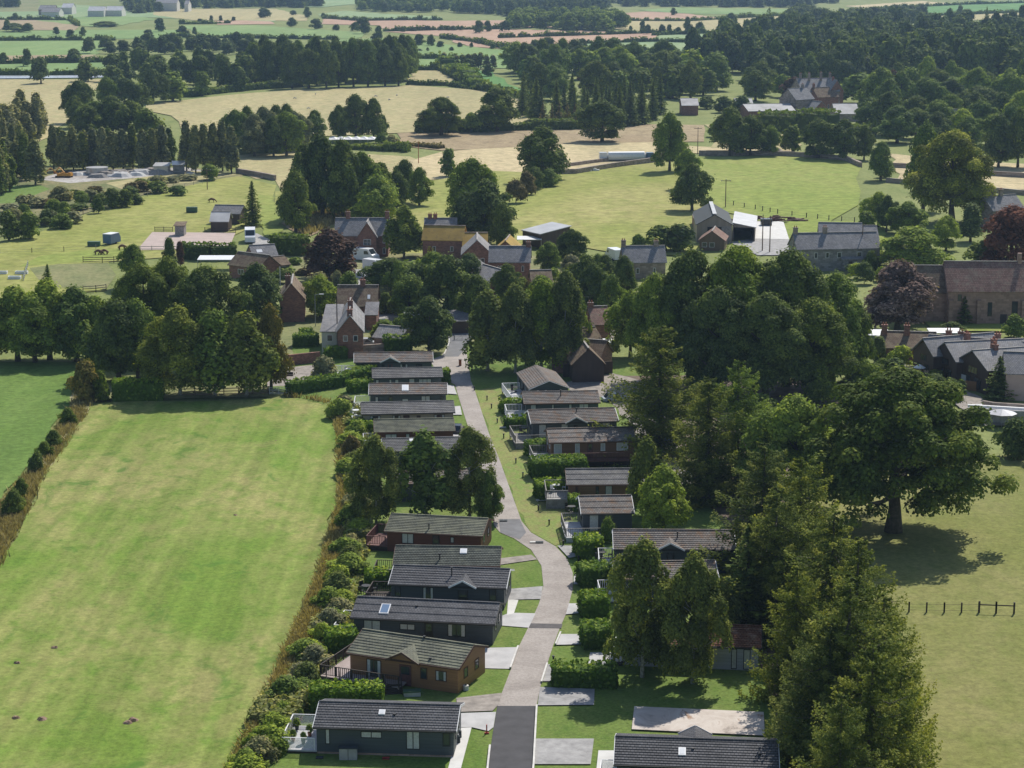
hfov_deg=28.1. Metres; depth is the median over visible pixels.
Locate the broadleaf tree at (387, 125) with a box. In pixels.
[381,114,389,135]
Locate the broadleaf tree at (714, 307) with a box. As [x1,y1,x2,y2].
[669,285,760,384]
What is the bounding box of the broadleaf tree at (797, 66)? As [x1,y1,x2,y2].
[788,56,807,77]
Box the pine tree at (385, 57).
[376,42,394,85]
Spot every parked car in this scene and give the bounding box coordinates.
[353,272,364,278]
[363,337,373,344]
[453,423,464,433]
[601,392,626,401]
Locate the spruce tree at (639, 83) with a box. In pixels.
[634,76,648,112]
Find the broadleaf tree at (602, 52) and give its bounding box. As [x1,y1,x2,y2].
[595,46,617,65]
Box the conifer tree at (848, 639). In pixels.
[777,572,935,767]
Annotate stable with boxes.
[209,211,232,230]
[212,204,246,223]
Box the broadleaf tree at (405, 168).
[392,159,417,201]
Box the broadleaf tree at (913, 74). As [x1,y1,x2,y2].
[905,66,922,83]
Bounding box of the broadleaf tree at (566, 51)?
[562,48,574,74]
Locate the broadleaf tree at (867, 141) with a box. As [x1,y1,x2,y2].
[854,124,877,159]
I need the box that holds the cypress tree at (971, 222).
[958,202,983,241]
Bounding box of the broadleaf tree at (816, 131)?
[800,118,836,157]
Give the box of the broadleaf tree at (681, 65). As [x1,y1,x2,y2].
[672,63,685,90]
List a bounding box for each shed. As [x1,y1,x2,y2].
[152,162,170,171]
[172,161,184,173]
[173,221,186,235]
[448,310,469,333]
[521,222,570,248]
[698,226,728,250]
[732,211,756,241]
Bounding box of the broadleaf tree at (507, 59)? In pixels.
[497,40,520,72]
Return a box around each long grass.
[0,390,96,565]
[222,389,358,767]
[284,209,371,234]
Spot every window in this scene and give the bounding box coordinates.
[245,230,253,234]
[325,730,329,743]
[327,335,332,340]
[353,335,357,340]
[361,731,381,738]
[363,239,370,244]
[363,620,380,629]
[364,249,375,254]
[366,658,380,677]
[370,416,380,418]
[385,434,396,437]
[395,586,400,595]
[400,623,414,629]
[402,533,413,543]
[406,732,419,749]
[419,379,430,382]
[420,667,426,679]
[421,396,429,400]
[423,587,433,598]
[434,414,444,417]
[435,670,446,681]
[443,733,449,746]
[448,624,465,636]
[464,666,467,678]
[475,657,478,669]
[489,589,495,600]
[539,424,545,437]
[554,444,561,457]
[575,444,579,452]
[579,404,588,407]
[589,515,598,530]
[601,443,604,450]
[605,486,611,494]
[617,442,627,450]
[731,649,736,668]
[743,649,750,669]
[920,353,926,360]
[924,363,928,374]
[942,357,948,365]
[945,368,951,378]
[963,372,970,380]
[968,365,976,374]
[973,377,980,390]
[987,302,991,315]
[1011,301,1017,314]
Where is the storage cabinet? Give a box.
[338,745,357,759]
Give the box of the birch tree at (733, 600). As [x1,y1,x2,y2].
[709,576,745,623]
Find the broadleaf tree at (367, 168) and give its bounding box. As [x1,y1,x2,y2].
[349,149,385,213]
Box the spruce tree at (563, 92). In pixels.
[560,84,569,117]
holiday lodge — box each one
[281,698,464,756]
[319,628,488,693]
[334,595,505,644]
[336,351,433,372]
[352,400,454,419]
[354,382,447,406]
[363,417,455,443]
[365,564,514,609]
[366,513,494,551]
[371,366,442,382]
[372,544,502,572]
[381,436,458,466]
[394,467,470,501]
[502,365,569,399]
[504,389,600,416]
[509,407,618,448]
[529,426,636,467]
[544,468,644,508]
[561,494,634,542]
[597,560,719,602]
[598,528,735,572]
[600,725,779,767]
[614,622,761,670]
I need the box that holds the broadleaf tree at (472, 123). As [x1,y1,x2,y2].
[462,112,483,132]
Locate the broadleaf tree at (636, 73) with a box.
[627,66,652,92]
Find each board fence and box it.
[563,361,612,376]
[964,380,975,390]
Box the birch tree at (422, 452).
[386,424,458,514]
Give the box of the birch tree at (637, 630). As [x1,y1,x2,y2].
[602,534,680,677]
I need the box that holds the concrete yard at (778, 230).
[750,221,788,238]
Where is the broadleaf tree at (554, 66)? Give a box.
[546,63,569,82]
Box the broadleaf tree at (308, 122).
[287,111,314,145]
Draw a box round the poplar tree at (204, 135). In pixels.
[199,123,213,167]
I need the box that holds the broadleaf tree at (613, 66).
[606,61,629,86]
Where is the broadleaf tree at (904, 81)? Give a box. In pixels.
[893,70,914,100]
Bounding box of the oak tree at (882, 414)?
[782,361,1020,533]
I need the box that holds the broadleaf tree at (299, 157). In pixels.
[289,142,319,211]
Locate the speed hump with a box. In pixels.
[529,623,561,627]
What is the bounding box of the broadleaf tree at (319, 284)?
[302,274,336,316]
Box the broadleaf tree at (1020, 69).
[1016,58,1023,76]
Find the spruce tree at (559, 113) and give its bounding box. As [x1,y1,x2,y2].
[555,101,561,120]
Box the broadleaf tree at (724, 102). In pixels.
[712,95,732,111]
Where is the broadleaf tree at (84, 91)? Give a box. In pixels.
[58,79,94,109]
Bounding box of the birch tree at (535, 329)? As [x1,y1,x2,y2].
[529,282,544,347]
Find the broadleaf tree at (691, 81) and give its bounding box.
[677,59,704,97]
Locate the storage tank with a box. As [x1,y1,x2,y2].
[86,166,107,174]
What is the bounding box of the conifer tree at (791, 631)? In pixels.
[738,565,831,705]
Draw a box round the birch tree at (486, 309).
[460,289,516,370]
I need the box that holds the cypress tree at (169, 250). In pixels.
[161,237,175,260]
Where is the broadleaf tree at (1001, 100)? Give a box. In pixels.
[987,91,1010,113]
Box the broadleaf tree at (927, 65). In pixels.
[916,54,935,75]
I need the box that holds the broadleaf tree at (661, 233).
[644,225,675,249]
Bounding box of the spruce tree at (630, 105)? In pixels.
[623,80,641,125]
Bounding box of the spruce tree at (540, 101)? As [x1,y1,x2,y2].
[532,87,549,120]
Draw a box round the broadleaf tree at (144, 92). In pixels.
[131,82,154,108]
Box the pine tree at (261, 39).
[257,32,268,45]
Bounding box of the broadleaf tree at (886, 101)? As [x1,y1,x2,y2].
[870,91,903,131]
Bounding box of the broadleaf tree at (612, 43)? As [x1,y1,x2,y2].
[603,37,625,48]
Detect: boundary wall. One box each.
[236,168,275,180]
[283,352,319,364]
[363,343,383,351]
[558,157,658,173]
[565,153,661,165]
[699,150,861,167]
[886,178,1023,194]
[892,163,1023,177]
[968,404,1023,410]
[968,407,1023,422]
[982,400,1023,406]
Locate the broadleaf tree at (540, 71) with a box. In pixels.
[525,62,550,95]
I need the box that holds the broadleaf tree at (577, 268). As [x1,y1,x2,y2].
[565,253,609,295]
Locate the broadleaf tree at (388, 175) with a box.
[377,160,395,185]
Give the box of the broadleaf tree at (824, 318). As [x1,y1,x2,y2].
[771,296,865,389]
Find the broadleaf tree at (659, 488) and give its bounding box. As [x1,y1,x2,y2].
[634,463,697,528]
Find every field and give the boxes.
[0,0,39,11]
[0,5,256,20]
[0,20,77,29]
[0,30,187,38]
[0,41,105,55]
[0,62,105,71]
[0,79,100,140]
[0,167,242,236]
[0,176,275,297]
[0,185,48,203]
[0,361,77,497]
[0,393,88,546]
[6,55,97,60]
[20,248,123,266]
[30,263,115,287]
[38,16,154,27]
[97,385,268,399]
[107,171,234,188]
[146,85,528,135]
[153,9,307,20]
[180,25,366,38]
[215,20,273,24]
[237,151,414,190]
[257,194,282,236]
[275,161,702,254]
[278,253,585,354]
[282,219,332,235]
[307,0,354,6]
[318,11,441,18]
[321,19,550,31]
[339,38,510,67]
[390,29,655,37]
[397,124,704,149]
[405,70,454,81]
[410,142,790,179]
[449,35,656,47]
[475,70,529,92]
[586,42,685,50]
[615,16,777,30]
[627,12,715,19]
[642,7,786,14]
[658,34,702,39]
[698,155,860,227]
[704,124,801,149]
[784,221,885,240]
[802,455,1023,767]
[849,1,943,6]
[890,154,1023,189]
[925,321,1023,330]
[927,3,1023,13]
[941,13,1018,19]
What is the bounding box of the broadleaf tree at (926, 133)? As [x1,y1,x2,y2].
[901,120,947,210]
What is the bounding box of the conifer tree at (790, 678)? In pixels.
[761,616,826,767]
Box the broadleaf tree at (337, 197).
[319,136,363,216]
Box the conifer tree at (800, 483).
[738,457,853,620]
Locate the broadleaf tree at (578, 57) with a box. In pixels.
[567,49,591,79]
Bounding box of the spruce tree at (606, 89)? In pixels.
[604,85,607,100]
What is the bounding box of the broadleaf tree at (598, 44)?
[586,35,605,51]
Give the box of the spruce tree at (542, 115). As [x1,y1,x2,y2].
[539,102,545,118]
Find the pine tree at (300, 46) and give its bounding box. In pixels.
[295,40,306,75]
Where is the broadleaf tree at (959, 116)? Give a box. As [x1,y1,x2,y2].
[947,108,973,130]
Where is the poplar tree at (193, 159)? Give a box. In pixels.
[186,123,204,172]
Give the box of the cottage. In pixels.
[577,326,602,339]
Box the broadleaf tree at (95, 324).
[85,320,105,372]
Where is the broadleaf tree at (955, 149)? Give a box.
[900,128,997,219]
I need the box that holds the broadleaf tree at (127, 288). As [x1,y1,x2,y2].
[107,260,178,333]
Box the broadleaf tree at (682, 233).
[668,223,695,251]
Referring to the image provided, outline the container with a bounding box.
[760,218,771,225]
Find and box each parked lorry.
[245,227,254,242]
[362,258,381,268]
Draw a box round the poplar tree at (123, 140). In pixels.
[117,128,129,168]
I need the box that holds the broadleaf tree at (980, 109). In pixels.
[966,99,1000,125]
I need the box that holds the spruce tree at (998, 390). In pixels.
[983,356,1018,401]
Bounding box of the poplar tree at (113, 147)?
[106,131,123,169]
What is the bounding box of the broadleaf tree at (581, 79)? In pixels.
[577,74,605,88]
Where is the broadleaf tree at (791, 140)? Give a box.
[780,124,802,151]
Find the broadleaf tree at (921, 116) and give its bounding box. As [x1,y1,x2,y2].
[908,107,931,137]
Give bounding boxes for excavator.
[46,168,63,177]
[54,167,72,177]
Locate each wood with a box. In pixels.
[0,0,20,7]
[119,0,325,12]
[354,0,485,13]
[470,0,612,15]
[505,5,631,30]
[611,0,839,7]
[683,4,1023,76]
[783,3,928,23]
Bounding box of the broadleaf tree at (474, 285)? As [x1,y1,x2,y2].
[449,273,490,313]
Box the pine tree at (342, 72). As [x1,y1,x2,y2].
[330,41,350,86]
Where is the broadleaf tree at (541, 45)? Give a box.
[536,37,550,52]
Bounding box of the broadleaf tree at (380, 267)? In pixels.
[355,256,410,288]
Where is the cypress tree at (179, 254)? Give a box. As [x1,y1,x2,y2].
[175,241,184,265]
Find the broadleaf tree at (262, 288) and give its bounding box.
[230,261,282,325]
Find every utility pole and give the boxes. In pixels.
[336,296,337,323]
[762,215,763,250]
[769,216,770,251]
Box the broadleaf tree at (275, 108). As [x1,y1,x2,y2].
[271,104,282,114]
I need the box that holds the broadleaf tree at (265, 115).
[258,107,276,152]
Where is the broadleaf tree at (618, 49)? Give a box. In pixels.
[606,45,632,65]
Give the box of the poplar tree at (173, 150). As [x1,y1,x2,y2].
[164,125,177,163]
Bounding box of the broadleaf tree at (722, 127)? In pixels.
[709,106,753,155]
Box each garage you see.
[372,324,411,343]
[566,341,605,381]
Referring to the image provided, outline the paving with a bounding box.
[632,706,764,734]
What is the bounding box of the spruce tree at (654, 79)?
[647,74,658,108]
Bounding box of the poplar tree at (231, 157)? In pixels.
[221,125,241,172]
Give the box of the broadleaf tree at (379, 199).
[344,174,399,217]
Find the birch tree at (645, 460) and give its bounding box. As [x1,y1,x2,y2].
[625,434,664,511]
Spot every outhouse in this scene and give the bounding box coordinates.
[364,302,378,329]
[462,232,487,245]
[862,225,879,239]
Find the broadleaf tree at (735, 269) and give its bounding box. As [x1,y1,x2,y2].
[697,242,770,385]
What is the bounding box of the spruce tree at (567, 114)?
[564,102,570,120]
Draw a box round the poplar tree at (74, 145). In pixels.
[67,124,80,169]
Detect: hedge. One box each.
[0,14,80,25]
[0,34,115,40]
[0,54,105,63]
[0,67,104,74]
[110,375,164,401]
[158,32,332,39]
[178,18,230,23]
[182,80,303,96]
[182,241,236,260]
[233,404,373,759]
[267,232,310,255]
[285,364,377,394]
[292,331,319,346]
[298,326,314,334]
[308,677,384,713]
[322,13,442,20]
[322,623,358,653]
[323,345,347,359]
[345,377,373,393]
[346,140,411,151]
[350,418,374,434]
[363,565,390,587]
[382,332,412,351]
[383,23,499,30]
[405,78,511,90]
[409,141,444,148]
[413,117,593,132]
[418,51,487,59]
[418,60,528,100]
[435,55,485,85]
[439,33,510,47]
[441,366,451,382]
[497,28,658,37]
[497,396,521,413]
[503,413,525,429]
[523,437,545,457]
[527,452,589,479]
[532,475,566,501]
[550,658,618,689]
[567,492,580,513]
[571,531,604,559]
[573,557,611,588]
[576,587,611,618]
[577,36,684,43]
[577,617,613,650]
[582,44,649,52]
[630,12,781,20]
[651,26,714,35]
[756,107,877,136]
[877,0,1023,8]
[941,9,1018,15]
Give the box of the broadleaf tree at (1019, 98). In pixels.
[1001,90,1023,111]
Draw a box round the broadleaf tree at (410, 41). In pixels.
[406,34,418,76]
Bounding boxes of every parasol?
[914,364,924,370]
[989,409,1016,426]
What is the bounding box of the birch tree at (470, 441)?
[440,423,497,516]
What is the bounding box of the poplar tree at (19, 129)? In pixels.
[14,122,22,143]
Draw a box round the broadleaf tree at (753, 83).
[736,69,775,100]
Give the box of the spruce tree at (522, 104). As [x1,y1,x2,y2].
[515,77,526,115]
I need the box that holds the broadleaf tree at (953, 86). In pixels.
[938,78,965,96]
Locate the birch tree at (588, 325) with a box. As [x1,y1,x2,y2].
[580,294,593,332]
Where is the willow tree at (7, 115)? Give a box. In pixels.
[3,107,15,135]
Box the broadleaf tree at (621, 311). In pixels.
[599,289,643,356]
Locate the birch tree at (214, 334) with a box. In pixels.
[181,306,247,394]
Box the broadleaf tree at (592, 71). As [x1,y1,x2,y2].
[576,59,612,96]
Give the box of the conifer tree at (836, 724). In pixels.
[795,692,891,767]
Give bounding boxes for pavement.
[448,727,471,767]
[507,600,517,614]
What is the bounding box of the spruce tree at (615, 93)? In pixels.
[611,81,622,108]
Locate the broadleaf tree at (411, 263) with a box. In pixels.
[402,259,415,265]
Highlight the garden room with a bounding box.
[271,255,290,268]
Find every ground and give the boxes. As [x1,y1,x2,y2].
[0,0,1023,545]
[44,167,200,182]
[139,232,234,249]
[252,233,269,244]
[267,365,313,385]
[269,345,820,767]
[292,344,321,355]
[355,269,470,337]
[566,373,685,483]
[626,375,840,767]
[732,239,788,254]
[905,364,1003,425]
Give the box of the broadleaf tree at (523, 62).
[515,54,536,79]
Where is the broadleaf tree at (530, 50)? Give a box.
[517,46,540,67]
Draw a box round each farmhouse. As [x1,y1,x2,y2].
[334,210,389,256]
[787,225,879,270]
[817,222,861,231]
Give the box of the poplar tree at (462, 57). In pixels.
[459,53,465,65]
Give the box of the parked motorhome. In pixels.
[348,247,379,259]
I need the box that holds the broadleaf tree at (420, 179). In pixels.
[405,165,435,204]
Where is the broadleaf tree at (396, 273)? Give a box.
[379,259,408,293]
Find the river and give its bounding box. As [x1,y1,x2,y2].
[0,75,103,77]
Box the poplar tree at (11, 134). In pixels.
[7,123,15,145]
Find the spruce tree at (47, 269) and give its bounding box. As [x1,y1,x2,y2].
[41,264,57,291]
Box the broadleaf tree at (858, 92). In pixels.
[853,76,874,103]
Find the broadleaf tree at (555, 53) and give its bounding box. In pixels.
[539,43,571,71]
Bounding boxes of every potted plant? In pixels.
[290,728,296,741]
[292,718,300,729]
[298,708,303,720]
[300,731,307,743]
[305,724,313,736]
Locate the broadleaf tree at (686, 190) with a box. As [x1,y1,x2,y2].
[667,163,715,210]
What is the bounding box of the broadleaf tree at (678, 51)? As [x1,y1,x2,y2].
[670,48,683,55]
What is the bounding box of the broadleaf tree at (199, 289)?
[163,263,252,337]
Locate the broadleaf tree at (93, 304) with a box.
[69,294,108,357]
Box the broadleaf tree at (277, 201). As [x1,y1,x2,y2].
[274,196,299,219]
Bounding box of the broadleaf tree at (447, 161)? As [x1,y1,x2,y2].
[438,148,455,175]
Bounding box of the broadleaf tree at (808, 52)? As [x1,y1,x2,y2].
[803,50,815,59]
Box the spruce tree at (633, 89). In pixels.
[631,79,636,115]
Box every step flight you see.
[326,670,339,680]
[384,674,402,694]
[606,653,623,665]
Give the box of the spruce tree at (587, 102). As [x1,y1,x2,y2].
[583,90,591,115]
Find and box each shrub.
[0,203,18,210]
[0,488,26,514]
[10,209,22,220]
[12,477,28,496]
[14,194,30,205]
[17,204,30,212]
[27,197,44,207]
[27,451,43,471]
[31,440,54,456]
[36,208,58,223]
[41,198,55,205]
[43,198,59,211]
[43,211,56,224]
[45,429,61,446]
[46,185,73,200]
[48,212,72,228]
[57,201,70,213]
[57,407,77,423]
[65,358,98,401]
[67,210,82,222]
[70,202,88,209]
[72,190,89,203]
[83,188,97,201]
[87,185,103,193]
[92,192,107,206]
[92,369,109,401]
[122,186,139,196]
[123,182,139,191]
[134,178,152,182]
[134,180,148,190]
[145,180,168,193]
[147,175,167,184]
[166,176,178,182]
[168,185,187,195]
[178,173,197,179]
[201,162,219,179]
[223,752,269,767]
[227,746,262,761]
[240,730,259,746]
[242,734,279,762]
[248,722,292,756]
[257,707,295,727]
[259,711,290,736]
[265,675,306,697]
[270,267,294,283]
[276,700,289,708]
[282,265,295,273]
[284,661,306,677]
[285,637,327,662]
[288,257,301,264]
[292,660,319,682]
[294,267,310,275]
[295,642,334,667]
[296,675,313,685]
[306,271,326,279]
[307,621,328,639]
[309,586,350,608]
[309,606,346,628]
[319,569,352,589]
[322,563,351,582]
[323,597,352,614]
[324,396,354,418]
[325,535,361,553]
[325,552,370,574]
[327,607,348,620]
[330,270,341,287]
[331,588,354,601]
[333,504,364,527]
[334,430,366,448]
[334,457,361,472]
[336,493,357,505]
[337,394,355,403]
[337,545,361,558]
[339,271,358,283]
[340,433,360,453]
[343,517,374,535]
[344,419,366,434]
[344,451,358,460]
[345,417,352,424]
[345,532,358,540]
[368,319,393,339]
[375,132,385,143]
[379,284,392,296]
[379,292,393,313]
[385,134,401,143]
[393,312,409,325]
[400,141,408,151]
[505,178,527,202]
[518,276,526,284]
[519,170,537,193]
[523,280,530,291]
[529,166,544,188]
[541,168,561,186]
[551,267,559,278]
[560,254,579,268]
[593,253,601,261]
[601,515,615,543]
[681,366,705,386]
[683,376,723,408]
[687,397,707,417]
[742,391,778,413]
[801,374,836,406]
[835,378,862,386]
[846,262,859,277]
[853,260,875,283]
[862,249,879,270]
[869,364,881,373]
[874,266,883,280]
[875,357,886,365]
[879,250,889,264]
[886,344,912,364]
[926,373,945,381]
[927,369,944,377]
[939,321,966,334]
[946,377,965,401]
[958,377,966,393]
[990,416,1023,459]
[1001,313,1023,337]
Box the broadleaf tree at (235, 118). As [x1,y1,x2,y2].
[216,108,247,149]
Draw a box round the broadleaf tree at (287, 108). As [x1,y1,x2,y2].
[280,103,296,112]
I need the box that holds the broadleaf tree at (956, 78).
[944,77,968,84]
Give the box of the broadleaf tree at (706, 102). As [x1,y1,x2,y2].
[698,95,716,108]
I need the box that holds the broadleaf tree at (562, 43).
[557,37,571,49]
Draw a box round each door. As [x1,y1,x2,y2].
[399,664,410,685]
[424,623,432,637]
[432,535,438,544]
[458,590,467,599]
[587,443,592,457]
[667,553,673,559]
[721,227,730,243]
[1000,314,1006,323]
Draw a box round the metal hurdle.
[23,262,27,280]
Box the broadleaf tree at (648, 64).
[633,59,655,90]
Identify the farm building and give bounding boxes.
[38,5,57,14]
[41,8,63,16]
[61,3,75,13]
[87,6,106,16]
[106,6,125,15]
[155,0,179,10]
[184,0,190,11]
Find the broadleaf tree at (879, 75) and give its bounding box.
[861,66,896,98]
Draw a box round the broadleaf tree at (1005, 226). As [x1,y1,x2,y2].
[978,203,1023,260]
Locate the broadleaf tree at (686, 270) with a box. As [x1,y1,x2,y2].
[644,245,716,375]
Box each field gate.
[268,386,286,393]
[454,335,469,339]
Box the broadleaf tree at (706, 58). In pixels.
[700,51,730,72]
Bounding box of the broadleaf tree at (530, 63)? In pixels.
[523,56,543,84]
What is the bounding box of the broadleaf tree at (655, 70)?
[648,60,673,88]
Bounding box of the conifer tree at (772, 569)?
[726,486,826,650]
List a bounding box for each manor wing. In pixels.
[779,84,814,112]
[810,83,838,112]
[827,76,844,102]
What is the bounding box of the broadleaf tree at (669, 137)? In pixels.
[650,111,694,170]
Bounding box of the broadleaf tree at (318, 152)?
[297,130,340,213]
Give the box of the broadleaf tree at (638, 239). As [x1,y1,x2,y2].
[630,233,649,244]
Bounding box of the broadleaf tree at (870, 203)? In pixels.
[858,191,884,226]
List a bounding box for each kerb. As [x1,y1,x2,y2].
[486,744,490,767]
[510,645,518,667]
[532,704,537,767]
[541,662,547,681]
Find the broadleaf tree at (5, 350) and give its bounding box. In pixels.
[0,305,12,353]
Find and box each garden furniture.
[350,407,358,414]
[358,580,376,594]
[511,384,521,392]
[519,424,527,433]
[550,481,565,491]
[565,502,575,514]
[594,547,611,558]
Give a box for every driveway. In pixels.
[448,385,456,393]
[453,406,461,414]
[456,693,501,711]
[461,712,495,730]
[485,647,516,668]
[501,555,535,563]
[502,613,535,627]
[508,586,542,599]
[535,738,593,763]
[538,687,594,704]
[543,664,550,680]
[556,634,580,644]
[557,545,574,557]
[566,603,577,613]
[588,652,612,663]
[597,750,616,767]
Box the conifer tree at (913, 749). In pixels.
[877,668,942,767]
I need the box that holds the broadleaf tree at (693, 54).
[678,48,702,65]
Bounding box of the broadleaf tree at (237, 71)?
[224,62,248,86]
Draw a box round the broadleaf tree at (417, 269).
[403,262,441,305]
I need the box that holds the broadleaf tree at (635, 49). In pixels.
[625,41,643,58]
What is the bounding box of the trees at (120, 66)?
[0,1,962,86]
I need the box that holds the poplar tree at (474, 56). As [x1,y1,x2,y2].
[471,53,478,65]
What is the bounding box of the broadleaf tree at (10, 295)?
[0,284,55,361]
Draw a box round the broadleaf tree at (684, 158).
[673,148,703,179]
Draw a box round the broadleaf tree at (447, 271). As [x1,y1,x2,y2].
[414,251,470,309]
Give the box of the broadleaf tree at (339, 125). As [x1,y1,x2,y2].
[327,104,349,140]
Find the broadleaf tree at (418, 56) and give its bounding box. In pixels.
[413,40,421,66]
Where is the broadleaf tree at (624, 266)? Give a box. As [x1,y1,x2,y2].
[610,255,637,293]
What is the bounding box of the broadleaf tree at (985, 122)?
[975,113,1001,141]
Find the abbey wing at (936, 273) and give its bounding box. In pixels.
[908,265,946,322]
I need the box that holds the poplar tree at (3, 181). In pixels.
[0,156,7,192]
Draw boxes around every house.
[227,251,280,277]
[246,243,277,255]
[280,273,306,321]
[320,304,343,353]
[335,297,364,357]
[337,277,380,326]
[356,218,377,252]
[421,225,466,259]
[424,212,457,224]
[477,264,517,294]
[488,240,531,280]
[527,269,552,281]
[552,338,613,373]
[585,300,610,337]
[619,238,666,279]
[791,71,840,102]
[880,322,936,363]
[911,330,994,375]
[928,328,1023,341]
[938,336,1023,381]
[959,341,1023,394]
[977,188,1023,226]
[1002,351,1023,400]
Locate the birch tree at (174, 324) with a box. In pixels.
[133,302,209,395]
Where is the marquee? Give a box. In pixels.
[328,136,376,142]
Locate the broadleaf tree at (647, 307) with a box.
[622,271,687,381]
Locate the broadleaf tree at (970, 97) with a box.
[960,89,986,108]
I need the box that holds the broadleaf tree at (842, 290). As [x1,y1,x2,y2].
[820,268,875,383]
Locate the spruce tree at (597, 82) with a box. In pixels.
[591,77,600,102]
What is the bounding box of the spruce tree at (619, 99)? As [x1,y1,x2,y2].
[615,84,626,121]
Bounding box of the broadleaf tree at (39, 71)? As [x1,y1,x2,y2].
[27,56,48,82]
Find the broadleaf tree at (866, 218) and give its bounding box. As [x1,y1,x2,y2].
[858,210,879,225]
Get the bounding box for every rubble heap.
[73,172,84,175]
[87,173,109,177]
[99,171,113,174]
[110,169,129,173]
[111,171,132,177]
[130,169,148,174]
[130,172,145,175]
[148,170,171,174]
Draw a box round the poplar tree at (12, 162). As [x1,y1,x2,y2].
[6,153,18,190]
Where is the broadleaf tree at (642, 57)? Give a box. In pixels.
[635,52,652,62]
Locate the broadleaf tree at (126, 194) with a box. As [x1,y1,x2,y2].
[118,189,133,206]
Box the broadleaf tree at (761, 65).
[742,60,778,90]
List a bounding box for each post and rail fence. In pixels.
[83,256,124,262]
[83,284,106,290]
[138,246,176,248]
[182,386,267,394]
[204,227,235,232]
[978,601,1014,613]
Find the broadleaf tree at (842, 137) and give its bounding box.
[826,118,859,157]
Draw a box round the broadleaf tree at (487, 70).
[482,64,494,75]
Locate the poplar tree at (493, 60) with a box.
[490,55,496,67]
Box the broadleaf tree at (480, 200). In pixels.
[457,178,518,242]
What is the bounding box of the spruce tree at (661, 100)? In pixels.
[653,73,667,114]
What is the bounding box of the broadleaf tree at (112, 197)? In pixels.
[102,188,123,207]
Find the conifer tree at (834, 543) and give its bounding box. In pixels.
[761,510,921,677]
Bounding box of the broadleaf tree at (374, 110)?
[363,96,388,136]
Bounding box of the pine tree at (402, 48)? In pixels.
[391,44,409,81]
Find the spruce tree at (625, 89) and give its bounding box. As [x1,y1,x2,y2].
[622,81,628,113]
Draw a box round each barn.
[461,232,489,264]
[498,234,521,245]
[693,201,733,243]
[739,103,795,117]
[806,100,828,113]
[830,103,858,121]
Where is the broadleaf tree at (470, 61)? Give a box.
[462,58,476,67]
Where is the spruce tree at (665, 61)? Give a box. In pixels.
[656,52,678,97]
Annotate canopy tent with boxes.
[197,255,234,263]
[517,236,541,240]
[869,329,887,335]
[927,328,960,333]
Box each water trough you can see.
[8,276,20,278]
[15,271,27,273]
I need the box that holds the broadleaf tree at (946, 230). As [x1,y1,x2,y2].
[931,214,962,250]
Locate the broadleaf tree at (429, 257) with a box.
[416,250,440,265]
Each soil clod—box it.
[37,716,46,720]
[123,720,131,724]
[129,717,138,721]
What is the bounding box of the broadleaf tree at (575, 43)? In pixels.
[567,38,583,69]
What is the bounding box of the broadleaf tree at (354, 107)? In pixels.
[342,93,371,136]
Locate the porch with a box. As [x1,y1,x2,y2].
[841,256,863,270]
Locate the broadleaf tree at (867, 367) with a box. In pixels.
[842,357,875,382]
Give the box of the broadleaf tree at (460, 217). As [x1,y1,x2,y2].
[448,190,471,231]
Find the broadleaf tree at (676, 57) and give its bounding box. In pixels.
[647,49,684,66]
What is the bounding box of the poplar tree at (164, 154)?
[156,124,171,161]
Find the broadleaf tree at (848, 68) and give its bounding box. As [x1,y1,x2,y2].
[836,60,855,86]
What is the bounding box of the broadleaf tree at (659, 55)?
[652,50,673,65]
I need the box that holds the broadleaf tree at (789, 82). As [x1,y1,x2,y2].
[778,76,796,93]
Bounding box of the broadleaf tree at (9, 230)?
[0,211,21,240]
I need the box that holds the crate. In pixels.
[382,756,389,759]
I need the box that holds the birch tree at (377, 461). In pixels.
[340,431,402,524]
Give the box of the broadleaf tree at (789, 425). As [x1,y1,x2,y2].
[732,393,838,502]
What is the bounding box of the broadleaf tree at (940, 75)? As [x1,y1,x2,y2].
[922,69,954,81]
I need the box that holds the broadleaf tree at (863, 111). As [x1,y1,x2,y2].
[851,97,880,125]
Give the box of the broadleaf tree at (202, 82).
[194,71,211,95]
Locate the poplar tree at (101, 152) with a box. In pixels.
[93,126,109,165]
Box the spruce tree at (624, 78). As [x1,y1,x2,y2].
[620,74,627,104]
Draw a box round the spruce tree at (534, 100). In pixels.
[524,77,539,121]
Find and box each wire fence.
[733,201,854,221]
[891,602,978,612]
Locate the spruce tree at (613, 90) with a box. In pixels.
[611,80,615,105]
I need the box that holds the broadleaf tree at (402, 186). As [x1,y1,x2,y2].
[391,168,409,207]
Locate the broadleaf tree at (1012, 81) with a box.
[994,73,1023,97]
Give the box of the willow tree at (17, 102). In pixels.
[11,95,21,109]
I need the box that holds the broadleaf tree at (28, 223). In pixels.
[18,211,41,238]
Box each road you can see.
[432,348,572,705]
[444,333,468,356]
[489,706,535,767]
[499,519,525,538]
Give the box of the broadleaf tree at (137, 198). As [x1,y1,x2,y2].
[131,194,145,203]
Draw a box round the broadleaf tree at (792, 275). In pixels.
[755,245,844,386]
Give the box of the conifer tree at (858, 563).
[778,537,921,718]
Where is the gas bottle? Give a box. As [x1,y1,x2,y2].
[463,684,468,690]
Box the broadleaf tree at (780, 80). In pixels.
[771,73,789,94]
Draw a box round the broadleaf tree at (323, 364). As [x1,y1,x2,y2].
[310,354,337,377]
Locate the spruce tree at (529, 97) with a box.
[523,80,533,116]
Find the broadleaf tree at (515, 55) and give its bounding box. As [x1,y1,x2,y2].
[510,41,528,71]
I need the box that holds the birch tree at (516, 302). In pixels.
[488,282,540,372]
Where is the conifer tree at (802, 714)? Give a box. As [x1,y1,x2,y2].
[763,622,860,767]
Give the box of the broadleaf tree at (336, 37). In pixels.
[331,34,341,42]
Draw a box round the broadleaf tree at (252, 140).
[239,112,266,155]

